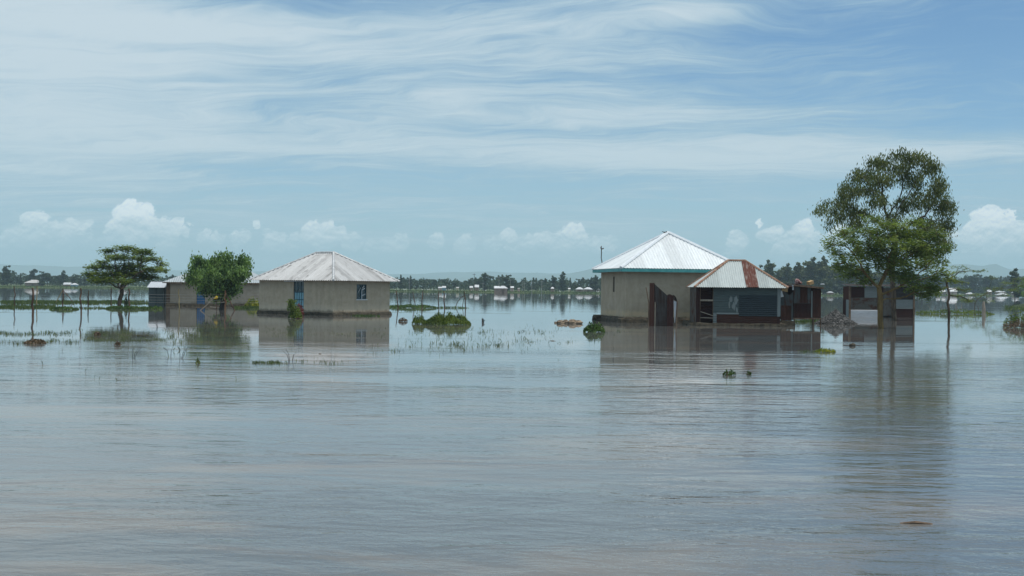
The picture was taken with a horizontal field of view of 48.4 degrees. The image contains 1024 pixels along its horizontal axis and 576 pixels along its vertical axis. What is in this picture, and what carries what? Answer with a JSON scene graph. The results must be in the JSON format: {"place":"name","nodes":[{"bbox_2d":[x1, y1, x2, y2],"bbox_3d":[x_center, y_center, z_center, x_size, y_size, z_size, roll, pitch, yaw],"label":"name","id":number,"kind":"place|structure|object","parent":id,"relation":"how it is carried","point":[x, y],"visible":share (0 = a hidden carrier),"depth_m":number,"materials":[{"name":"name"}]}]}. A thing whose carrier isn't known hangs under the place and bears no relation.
{"place":"outdoors","nodes":[
{"label":"outdoors","id":0,"kind":"place"},
{"bbox_2d":[24,280,43,285],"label":"house","id":1,"kind":"structure","parent":0,"point":[31,283],"depth_m":620.00,"materials":[{"name":"metal"}]},
{"bbox_2d":[0,264,561,278],"bbox_3d":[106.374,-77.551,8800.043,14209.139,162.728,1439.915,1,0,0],"label":"hills","id":2,"kind":"structure","parent":0,"point":[51,270],"depth_m":8722.40,"materials":[{"name":"plant"}]},
{"bbox_2d":[0,299,817,322],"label":"grass","id":3,"kind":"structure","parent":0,"point":[36,306],"depth_m":119.13,"materials":[{"name":"plant"}]},
{"bbox_2d":[0,324,835,379],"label":"drowned grass","id":4,"kind":"structure","parent":0,"point":[255,362],"depth_m":45.58,"materials":[{"name":"plant"}]},
{"bbox_2d":[0,283,984,294],"bbox_3d":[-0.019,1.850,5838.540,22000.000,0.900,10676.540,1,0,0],"label":"ground","id":5,"kind":"structure","parent":0,"point":[390,289],"depth_m":653.40,"materials":[{"name":"plant"}]},
{"bbox_2d":[0,271,5,284],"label":"tree","id":6,"kind":"object","parent":5,"relation":"on","point":[2,274],"visible":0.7,"depth_m":638.80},
{"bbox_2d":[0,265,13,283],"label":"gum tree","id":7,"kind":"object","parent":5,"relation":"on","point":[5,268],"visible":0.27,"depth_m":659.17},
{"bbox_2d":[2,271,13,284],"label":"tree","id":8,"kind":"object","parent":5,"relation":"on","point":[7,276],"visible":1,"depth_m":619.69,"materials":[{"name":"plant"}]},
{"bbox_2d":[18,273,22,285],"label":"tree","id":9,"kind":"object","parent":5,"relation":"on","point":[20,280],"visible":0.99,"depth_m":642.95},
{"bbox_2d":[26,269,37,279],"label":"broadleaf tree","id":10,"kind":"object","parent":5,"relation":"on","point":[32,273],"visible":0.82,"depth_m":639.38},
{"bbox_2d":[37,271,46,285],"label":"tree","id":11,"kind":"object","parent":5,"relation":"on","point":[42,281],"visible":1,"depth_m":620.39,"materials":[{"name":"plant"}]},
{"bbox_2d":[40,273,53,285],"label":"tree","id":12,"kind":"object","parent":5,"relation":"on","point":[48,278],"visible":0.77,"depth_m":636.10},
{"bbox_2d":[60,270,67,284],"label":"conifer tree","id":13,"kind":"object","parent":5,"relation":"on","point":[62,276],"visible":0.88,"depth_m":649.36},
{"bbox_2d":[70,276,76,283],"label":"tree","id":14,"kind":"object","parent":5,"relation":"on","point":[72,280],"visible":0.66,"depth_m":626.53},
{"bbox_2d":[398,274,403,289],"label":"conifer tree","id":15,"kind":"object","parent":5,"relation":"on","point":[400,287],"visible":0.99,"depth_m":599.40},
{"bbox_2d":[408,275,412,289],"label":"conifer tree","id":16,"kind":"object","parent":5,"relation":"on","point":[411,284],"visible":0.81,"depth_m":609.51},
{"bbox_2d":[428,279,439,286],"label":"tree","id":17,"kind":"object","parent":5,"relation":"on","point":[433,281],"visible":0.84,"depth_m":659.19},
{"bbox_2d":[472,278,483,289],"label":"tree","id":18,"kind":"object","parent":5,"relation":"on","point":[478,281],"visible":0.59,"depth_m":625.82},
{"bbox_2d":[479,273,488,290],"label":"gum tree","id":19,"kind":"object","parent":5,"relation":"on","point":[485,286],"visible":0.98,"depth_m":599.28,"materials":[{"name":"plant"}]},
{"bbox_2d":[481,274,495,283],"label":"tree","id":20,"kind":"object","parent":5,"relation":"on","point":[490,277],"visible":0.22,"depth_m":712.62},
{"bbox_2d":[494,286,499,292],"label":"house","id":21,"kind":"structure","parent":5,"relation":"on","point":[496,289],"depth_m":520.00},
{"bbox_2d":[495,275,502,285],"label":"tree","id":22,"kind":"object","parent":5,"relation":"on","point":[498,283],"visible":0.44,"depth_m":680.67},
{"bbox_2d":[502,274,511,290],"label":"gum tree","id":23,"kind":"object","parent":5,"relation":"on","point":[507,280],"visible":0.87,"depth_m":598.63,"materials":[{"name":"plant"}]},
{"bbox_2d":[0,272,1023,294],"bbox_3d":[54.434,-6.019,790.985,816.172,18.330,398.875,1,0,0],"label":"undergrowth","id":24,"kind":"object","parent":5,"relation":"on","point":[460,286],"visible":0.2,"depth_m":662.30,"materials":[{"name":"plant"}]},
{"bbox_2d":[508,278,517,285],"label":"tree","id":25,"kind":"object","parent":5,"relation":"on","point":[511,281],"visible":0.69,"depth_m":638.20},
{"bbox_2d":[548,275,557,290],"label":"gum tree","id":26,"kind":"object","parent":5,"relation":"on","point":[553,280],"visible":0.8,"depth_m":609.36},
{"bbox_2d":[558,271,567,291],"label":"conifer tree","id":27,"kind":"object","parent":5,"relation":"on","point":[563,286],"visible":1,"depth_m":599.18,"materials":[{"name":"plant"}]},
{"bbox_2d":[576,287,582,291],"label":"house","id":28,"kind":"structure","parent":5,"relation":"on","point":[579,289],"depth_m":575.00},
{"bbox_2d":[590,275,600,291],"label":"gum tree","id":29,"kind":"object","parent":5,"relation":"on","point":[595,279],"visible":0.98,"depth_m":599.42,"materials":[{"name":"plant"}]},
{"bbox_2d":[765,260,775,275],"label":"gum tree","id":30,"kind":"object","parent":5,"relation":"on","point":[769,267],"visible":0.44,"depth_m":558.31,"materials":[{"name":"green plant"}]},
{"bbox_2d":[773,269,784,280],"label":"tree","id":31,"kind":"object","parent":5,"relation":"on","point":[779,277],"visible":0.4,"depth_m":591.39,"materials":[{"name":"green plant"}]},
{"bbox_2d":[780,263,791,284],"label":"gum tree","id":32,"kind":"object","parent":5,"relation":"on","point":[786,275],"visible":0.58,"depth_m":564.54,"materials":[{"name":"green plant"}]},
{"bbox_2d":[782,267,794,283],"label":"tree","id":33,"kind":"object","parent":5,"relation":"on","point":[791,271],"visible":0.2,"depth_m":586.30,"materials":[{"name":"green plant"}]},
{"bbox_2d":[779,271,804,282],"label":"tree","id":34,"kind":"object","parent":5,"relation":"on","point":[793,279],"visible":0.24,"depth_m":585.27,"materials":[{"name":"green plant"}]},
{"bbox_2d":[790,262,803,285],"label":"gum tree","id":35,"kind":"object","parent":5,"relation":"on","point":[798,273],"visible":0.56,"depth_m":568.93,"materials":[{"name":"green plant"}]},
{"bbox_2d":[801,267,808,280],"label":"tree","id":36,"kind":"object","parent":5,"relation":"on","point":[803,276],"visible":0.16,"depth_m":598.59,"materials":[{"name":"green plant"}]},
{"bbox_2d":[801,256,821,291],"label":"gum tree","id":37,"kind":"object","parent":5,"relation":"on","point":[811,265],"visible":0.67,"depth_m":559.38,"materials":[{"name":"green plant"}]},
{"bbox_2d":[815,266,831,281],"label":"broadleaf tree","id":38,"kind":"object","parent":5,"relation":"on","point":[816,267],"visible":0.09,"depth_m":570.68,"materials":[{"name":"green plant"}]},
{"bbox_2d":[815,255,833,294],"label":"gum tree","id":39,"kind":"object","parent":5,"relation":"on","point":[822,270],"visible":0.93,"depth_m":553.81,"materials":[{"name":"green plant"}]},
{"bbox_2d":[827,269,843,285],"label":"tree","id":40,"kind":"object","parent":5,"relation":"on","point":[830,272],"visible":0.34,"depth_m":589.94,"materials":[{"name":"green plant"}]},
{"bbox_2d":[832,262,842,292],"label":"tree","id":41,"kind":"object","parent":5,"relation":"on","point":[836,288],"visible":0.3,"depth_m":616.93,"materials":[{"name":"green plant"}]},
{"bbox_2d":[840,264,854,292],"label":"tree","id":42,"kind":"object","parent":5,"relation":"on","point":[842,283],"visible":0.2,"depth_m":607.22,"materials":[{"name":"green plant"}]},
{"bbox_2d":[854,271,878,286],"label":"tree","id":43,"kind":"object","parent":5,"relation":"on","point":[871,277],"visible":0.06,"depth_m":593.05,"materials":[{"name":"green plant"}]},
{"bbox_2d":[963,276,982,295],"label":"broadleaf tree","id":44,"kind":"object","parent":5,"relation":"on","point":[974,280],"visible":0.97,"depth_m":759.37,"materials":[{"name":"plant"}]},
{"bbox_2d":[968,274,980,293],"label":"tree","id":45,"kind":"object","parent":5,"relation":"on","point":[976,292],"visible":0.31,"depth_m":905.18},
{"bbox_2d":[976,275,983,293],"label":"tree","id":46,"kind":"object","parent":5,"relation":"on","point":[980,278],"visible":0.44,"depth_m":934.24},
{"bbox_2d":[978,276,996,295],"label":"broadleaf tree","id":47,"kind":"object","parent":5,"relation":"on","point":[986,279],"visible":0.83,"depth_m":769.04,"materials":[{"name":"plant"}]},
{"bbox_2d":[991,281,1005,291],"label":"tree","id":48,"kind":"object","parent":5,"relation":"on","point":[997,284],"visible":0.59,"depth_m":899.10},
{"bbox_2d":[995,277,1011,293],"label":"tree","id":49,"kind":"object","parent":5,"relation":"on","point":[1004,279],"visible":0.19,"depth_m":953.73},
{"bbox_2d":[1005,276,1013,294],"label":"tree","id":50,"kind":"object","parent":5,"relation":"on","point":[1007,291],"visible":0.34,"depth_m":914.86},
{"bbox_2d":[498,286,506,292],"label":"house","id":51,"kind":"structure","parent":0,"point":[502,289],"depth_m":500.00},
{"bbox_2d":[0,287,1023,575],"bbox_3d":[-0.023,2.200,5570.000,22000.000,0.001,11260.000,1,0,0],"label":"water","id":52,"kind":"structure","parent":0,"point":[628,449],"depth_m":16.13,"materials":[{"name":"liquid"}]},
{"bbox_2d":[31,288,33,315],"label":"fence post","id":53,"kind":"object","parent":52,"relation":"in","point":[32,301],"visible":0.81,"depth_m":75.70,"materials":[{"name":"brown wood"}]},
{"bbox_2d":[24,338,46,343],"bbox_3d":[-17.320,1.982,41.385,0.778,0.377,0.976,1,0,0],"label":"weed clump","id":54,"kind":"object","parent":52,"relation":"on","point":[37,341],"visible":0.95,"depth_m":41.16,"materials":[{"name":"plant"}]},
{"bbox_2d":[49,306,78,309],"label":"water hyacinth","id":55,"kind":"object","parent":52,"relation":"on","point":[64,308],"visible":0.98,"depth_m":95.01,"materials":[{"name":"green plant"}]},
{"bbox_2d":[79,288,81,313],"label":"fence post","id":56,"kind":"object","parent":52,"relation":"in","point":[80,301],"visible":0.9,"depth_m":83.33,"materials":[{"name":"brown wood"}]},
{"bbox_2d":[81,244,169,306],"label":"umbrella acacia","id":57,"kind":"object","parent":52,"relation":"in","point":[122,270],"visible":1,"depth_m":110.83,"materials":[{"name":"green plant"}]},
{"bbox_2d":[124,291,127,305],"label":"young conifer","id":58,"kind":"object","parent":52,"relation":"on","point":[126,302],"visible":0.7,"depth_m":108.59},
{"bbox_2d":[104,305,149,308],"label":"water hyacinth","id":59,"kind":"object","parent":52,"relation":"on","point":[126,307],"visible":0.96,"depth_m":99.38,"materials":[{"name":"green plant"}]},
{"bbox_2d":[128,288,129,305],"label":"fence post","id":60,"kind":"object","parent":52,"relation":"in","point":[129,297],"visible":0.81,"depth_m":100.04,"materials":[{"name":"brown wood"}]},
{"bbox_2d":[132,296,255,297],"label":"fence wire","id":61,"kind":"object","parent":60,"relation":"attached to","point":[188,297],"visible":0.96,"depth_m":97.94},
{"bbox_2d":[147,305,162,308],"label":"water hyacinth","id":62,"kind":"object","parent":52,"relation":"on","point":[155,307],"visible":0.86,"depth_m":100.89,"materials":[{"name":"green plant"}]},
{"bbox_2d":[147,281,165,305],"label":"shop","id":63,"kind":"structure","parent":52,"relation":"on","point":[158,288],"depth_m":118.00,"materials":[{"name":"grey metal"}]},
{"bbox_2d":[162,265,258,305],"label":"back house","id":64,"kind":"structure","parent":52,"relation":"on","point":[249,289],"depth_m":117.08,"materials":[{"name":"paint"}]},
{"bbox_2d":[197,292,204,303],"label":"door","id":65,"kind":"structure","parent":64,"relation":"in","point":[200,297],"depth_m":117.20,"materials":[{"name":"blue paint"}]},
{"bbox_2d":[181,247,254,309],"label":"bushy tree","id":66,"kind":"object","parent":52,"relation":"on","point":[214,276],"visible":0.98,"depth_m":100.44,"materials":[{"name":"green plant"}]},
{"bbox_2d":[224,290,226,309],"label":"fence post","id":67,"kind":"object","parent":52,"relation":"in","point":[225,300],"visible":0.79,"depth_m":100.07,"materials":[{"name":"brown wood"}]},
{"bbox_2d":[244,296,258,306],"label":"garden shrub","id":68,"kind":"object","parent":52,"relation":"on","point":[252,302],"visible":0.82,"depth_m":114.87,"materials":[{"name":"green plant"}]},
{"bbox_2d":[287,299,297,318],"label":"garden shrub","id":69,"kind":"object","parent":52,"relation":"on","point":[291,302],"visible":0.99,"depth_m":76.18,"materials":[{"name":"green plant"}]},
{"bbox_2d":[288,305,302,318],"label":"garden shrub","id":70,"kind":"object","parent":52,"relation":"on","point":[295,313],"visible":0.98,"depth_m":76.16,"materials":[{"name":"green plant"}]},
{"bbox_2d":[298,302,303,314],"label":"garden shrub","id":71,"kind":"object","parent":52,"relation":"on","point":[301,309],"visible":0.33,"depth_m":84.87,"materials":[{"name":"red plant"}]},
{"bbox_2d":[249,251,399,315],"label":"hipped house","id":72,"kind":"structure","parent":52,"relation":"on","point":[329,283],"depth_m":87.51,"materials":[{"name":"paint"}]},
{"bbox_2d":[294,292,303,311],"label":"door","id":73,"kind":"structure","parent":72,"relation":"in","point":[299,296],"depth_m":86.95,"materials":[{"name":"blue paint"}]},
{"bbox_2d":[294,282,303,291],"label":"window","id":74,"kind":"structure","parent":72,"relation":"in","point":[298,286],"depth_m":87.02,"materials":[{"name":"blue glass"}]},
{"bbox_2d":[356,284,367,299],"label":"window","id":75,"kind":"structure","parent":72,"relation":"in","point":[361,288],"depth_m":87.24,"materials":[{"name":"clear glass"}]},
{"bbox_2d":[390,303,437,307],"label":"weed bank","id":76,"kind":"structure","parent":52,"relation":"on","point":[409,306],"depth_m":118.49,"materials":[{"name":"green plant"}]},
{"bbox_2d":[412,313,425,323],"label":"leafy islet","id":77,"kind":"object","parent":52,"relation":"on","point":[419,319],"visible":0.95,"depth_m":67.53,"materials":[{"name":"green plant"}]},
{"bbox_2d":[423,311,470,324],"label":"leafy islet","id":78,"kind":"object","parent":52,"relation":"on","point":[438,318],"visible":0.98,"depth_m":66.90,"materials":[{"name":"green plant"}]},
{"bbox_2d":[439,306,466,307],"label":"weed bank","id":79,"kind":"structure","parent":52,"relation":"on","point":[452,307],"depth_m":121.10,"materials":[{"name":"green plant"}]},
{"bbox_2d":[0,285,1011,296],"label":"reeds","id":80,"kind":"object","parent":52,"relation":"in","point":[39,286],"visible":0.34,"depth_m":540.95,"materials":[{"name":"green plant"}]},
{"bbox_2d":[567,319,575,323],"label":"stone","id":81,"kind":"object","parent":52,"relation":"in","point":[571,321],"visible":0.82,"depth_m":71.16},
{"bbox_2d":[583,321,604,331],"bbox_3d":[4.191,2.017,58.040,1.140,0.760,1.085,1,0,0],"label":"water hyacinth","id":82,"kind":"object","parent":52,"relation":"on","point":[591,327],"visible":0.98,"depth_m":57.81,"materials":[{"name":"green plant"}]},
{"bbox_2d":[593,315,600,320],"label":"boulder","id":83,"kind":"object","parent":52,"relation":"in","point":[597,318],"visible":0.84,"depth_m":79.07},
{"bbox_2d":[592,231,727,322],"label":"white roofed house","id":84,"kind":"structure","parent":52,"relation":"on","point":[668,262],"depth_m":75.84,"materials":[{"name":"grey paint"}]},
{"bbox_2d":[646,283,677,325],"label":"sheet metal screen","id":85,"kind":"object","parent":52,"relation":"in","point":[662,306],"visible":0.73,"depth_m":68.46,"materials":[{"name":"brown metal"}]},
{"bbox_2d":[723,369,735,375],"bbox_3d":[5.607,2.234,29.395,0.354,0.351,0.269,1,0,0],"label":"water hyacinth","id":86,"kind":"object","parent":52,"relation":"on","point":[731,372],"visible":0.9,"depth_m":29.34,"materials":[{"name":"green plant"}]},
{"bbox_2d":[682,259,788,326],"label":"kiosk","id":87,"kind":"object","parent":52,"relation":"in","point":[735,292],"visible":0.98,"depth_m":70.54,"materials":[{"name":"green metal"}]},
{"bbox_2d":[780,285,794,325],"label":"narrow stall","id":88,"kind":"object","parent":52,"relation":"in","point":[786,314],"visible":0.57,"depth_m":72.49,"materials":[{"name":"grey metal"}]},
{"bbox_2d":[784,283,823,325],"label":"stilt booth","id":89,"kind":"object","parent":52,"relation":"on","point":[806,302],"visible":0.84,"depth_m":72.54,"materials":[{"name":"brown metal"}]},
{"bbox_2d":[795,279,801,284],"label":"cloth bundle","id":90,"kind":"object","parent":89,"relation":"on","point":[797,281],"visible":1,"depth_m":72.73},
{"bbox_2d":[812,289,820,316],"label":"door","id":91,"kind":"structure","parent":89,"relation":"in","point":[816,306],"depth_m":72.59,"materials":[{"name":"metal"}]},
{"bbox_2d":[814,347,835,352],"bbox_3d":[11.354,2.306,41.248,0.749,0.331,0.708,1,0,0],"label":"water hyacinth","id":92,"kind":"object","parent":52,"relation":"on","point":[823,350],"visible":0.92,"depth_m":41.17,"materials":[{"name":"green plant"}]},
{"bbox_2d":[814,309,857,323],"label":"gravel heap","id":93,"kind":"object","parent":52,"relation":"on","point":[835,316],"visible":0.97,"depth_m":77.36,"materials":[{"name":"gravel"}]},
{"bbox_2d":[843,284,914,317],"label":"patched shed","id":94,"kind":"structure","parent":52,"relation":"on","point":[860,302],"depth_m":99.01,"materials":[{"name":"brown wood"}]},
{"bbox_2d":[807,146,960,320],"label":"eucalyptus tree","id":95,"kind":"object","parent":52,"relation":"on","point":[937,192],"visible":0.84,"depth_m":87.32,"materials":[{"name":"green plant"}]},
{"bbox_2d":[874,274,896,287],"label":"tree","id":96,"kind":"object","parent":52,"relation":"on","point":[879,277],"visible":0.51,"depth_m":600.31,"materials":[{"name":"green plant"}]},
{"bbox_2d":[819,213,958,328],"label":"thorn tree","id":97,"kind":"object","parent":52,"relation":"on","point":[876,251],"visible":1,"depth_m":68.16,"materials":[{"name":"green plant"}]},
{"bbox_2d":[900,521,932,523],"bbox_3d":[3.844,2.231,10.825,0.303,0.034,0.027,1,0,7],"label":"driftwood","id":98,"kind":"object","parent":52,"relation":"on","point":[915,522],"visible":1,"depth_m":10.82,"materials":[{"name":"brown wood"}]},
{"bbox_2d":[915,308,993,313],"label":"brush island","id":99,"kind":"structure","parent":52,"relation":"on","point":[945,311],"depth_m":117.07,"materials":[{"name":"green plant"}]},
{"bbox_2d":[933,265,987,324],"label":"young thorn tree","id":100,"kind":"object","parent":52,"relation":"on","point":[960,289],"visible":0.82,"depth_m":78.55,"materials":[{"name":"green plant"}]},
{"bbox_2d":[982,301,985,314],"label":"post","id":101,"kind":"object","parent":52,"relation":"in","point":[983,309],"visible":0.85,"depth_m":116.07,"materials":[{"name":"grey wood"}]},
{"bbox_2d":[951,275,1023,310],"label":"sprawling thorn bush","id":102,"kind":"object","parent":52,"relation":"on","point":[993,289],"visible":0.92,"depth_m":137.46,"materials":[{"name":"green plant"}]},
{"bbox_2d":[1003,319,1023,327],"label":"brush pile","id":103,"kind":"object","parent":52,"relation":"on","point":[1018,323],"visible":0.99,"depth_m":72.18,"materials":[{"name":"plant"}]},
{"bbox_2d":[1003,307,1023,323],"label":"brush spray","id":104,"kind":"object","parent":52,"relation":"on","point":[1016,317],"visible":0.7,"depth_m":76.72,"materials":[{"name":"green plant"}]},
{"bbox_2d":[1009,268,1021,298],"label":"gum tree","id":105,"kind":"object","parent":52,"relation":"on","point":[1016,293],"visible":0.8,"depth_m":419.73,"materials":[{"name":"plant"}]},
{"bbox_2d":[0,0,1023,273],"label":"sky","id":106,"kind":"structure","parent":0,"point":[385,136],"materials":[{"name":"blue"}]},
{"bbox_2d":[1,264,1023,291],"bbox_3d":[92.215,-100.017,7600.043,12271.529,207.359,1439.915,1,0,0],"label":"hills","id":107,"kind":"structure","parent":0,"point":[995,270],"depth_m":7523.15,"materials":[{"name":"plant"}]},
{"bbox_2d":[584,287,591,291],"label":"house","id":108,"kind":"structure","parent":0,"point":[586,289],"depth_m":590.00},
{"bbox_2d":[946,288,956,294],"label":"house","id":109,"kind":"structure","parent":0,"point":[953,292],"depth_m":880.00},
{"bbox_2d":[1004,303,1023,310],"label":"spit grass","id":110,"kind":"structure","parent":0,"point":[1013,305],"depth_m":167.67,"materials":[{"name":"plant"}]},
{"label":"fence post","id":111,"kind":"object","parent":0,"visible":0},
{"bbox_2d":[136,299,250,300],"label":"fence wire","id":112,"kind":"object","parent":111,"relation":"attached to","point":[211,300],"visible":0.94,"depth_m":97.07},
{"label":"spit ground","id":113,"kind":"structure","parent":0,"visible":0},
{"bbox_2d":[1018,279,1023,296],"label":"roadside tree","id":114,"kind":"object","parent":113,"relation":"on","point":[1022,292],"visible":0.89,"depth_m":184.64,"materials":[{"name":"green plant"}]}
]}

